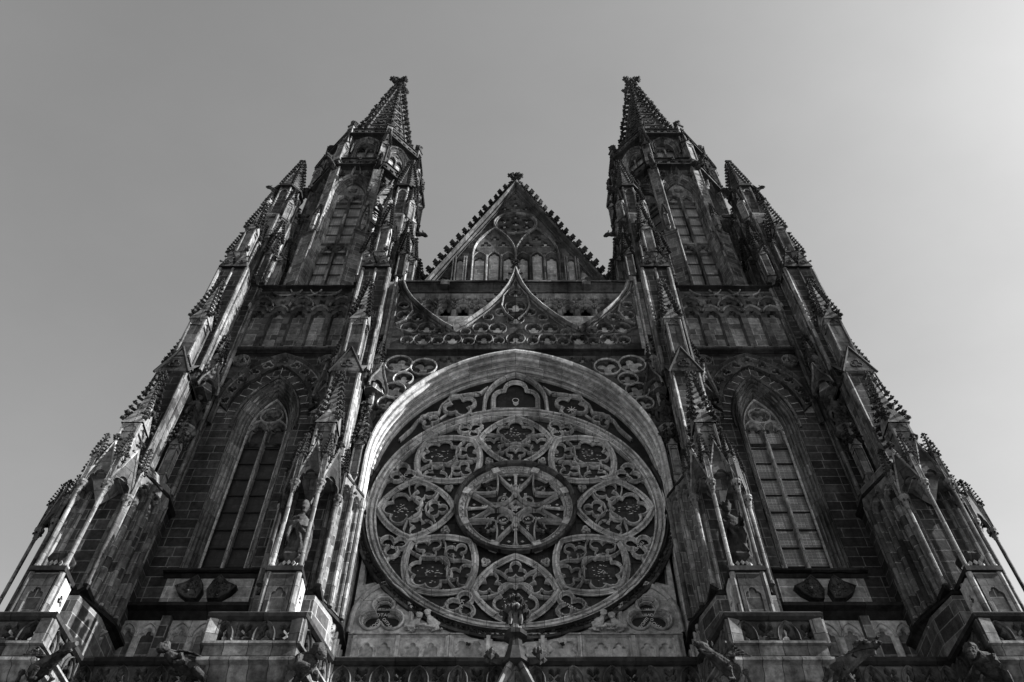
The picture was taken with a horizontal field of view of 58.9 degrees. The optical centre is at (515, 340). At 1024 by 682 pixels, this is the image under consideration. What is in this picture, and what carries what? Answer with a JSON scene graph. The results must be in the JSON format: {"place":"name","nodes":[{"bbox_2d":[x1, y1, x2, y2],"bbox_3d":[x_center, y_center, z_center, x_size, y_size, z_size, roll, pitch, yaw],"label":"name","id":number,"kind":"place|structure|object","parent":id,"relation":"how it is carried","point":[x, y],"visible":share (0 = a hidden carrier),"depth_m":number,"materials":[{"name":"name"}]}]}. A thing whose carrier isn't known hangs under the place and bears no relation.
{"place":"outdoors","nodes":[
{"label":"outdoors","id":0,"kind":"place"},
{"bbox_2d":[0,76,1023,681],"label":"cathedral","id":1,"kind":"structure","parent":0,"point":[516,482],"depth_m":32.44,"materials":[{"name":"stone"}]},
{"bbox_2d":[177,395,208,431],"bbox_3d":[-12.387,2.708,34.923,0.848,1.944,0.663,30,-59,-20],"label":"statue","id":2,"kind":"object","parent":1,"relation":"on","point":[197,417],"visible":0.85,"depth_m":34.78,"materials":[{"name":"grey stone"}]},
{"bbox_2d":[278,495,314,561],"bbox_3d":[-6.523,5.622,27.436,0.913,2.405,0.710,16,-56,-12],"label":"statue","id":3,"kind":"object","parent":1,"relation":"on","point":[296,527],"visible":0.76,"depth_m":27.08,"materials":[{"name":"grey stone"}]},
{"bbox_2d":[355,395,378,425],"bbox_3d":[-5.690,2.702,34.919,0.848,1.944,0.671,25,-58,-17],"label":"statue","id":4,"kind":"object","parent":1,"relation":"on","point":[372,415],"visible":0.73,"depth_m":34.78,"materials":[{"name":"grey stone"}]},
{"bbox_2d":[358,408,673,641],"bbox_3d":[0.000,6.055,31.988,11.299,10.920,0.798,0,-54,0],"label":"rose window","id":5,"kind":"structure","parent":1,"relation":"in","point":[488,506],"depth_m":31.56,"materials":[{"name":"stone"}]},
{"bbox_2d":[654,395,675,425],"bbox_3d":[5.692,2.705,34.921,0.848,1.944,0.663,-25,-58,17],"label":"statue","id":6,"kind":"object","parent":1,"relation":"on","point":[665,403],"visible":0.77,"depth_m":34.74,"materials":[{"name":"grey stone"}]},
{"bbox_2d":[717,500,752,559],"bbox_3d":[6.543,5.663,27.371,0.913,2.253,0.712,-4,-54,3],"label":"statue","id":7,"kind":"object","parent":1,"relation":"on","point":[737,536],"visible":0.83,"depth_m":27.09,"materials":[{"name":"grey stone"}]},
{"bbox_2d":[826,395,853,430],"bbox_3d":[12.395,2.719,34.931,0.848,1.944,0.631,-30,-59,20],"label":"statue","id":8,"kind":"object","parent":1,"relation":"on","point":[832,406],"visible":0.73,"depth_m":34.77,"materials":[{"name":"grey stone"}]},
{"bbox_2d":[0,0,1023,611],"label":"sky","id":9,"kind":"structure","parent":0,"point":[139,139],"materials":[{"name":"grey"}]}
]}

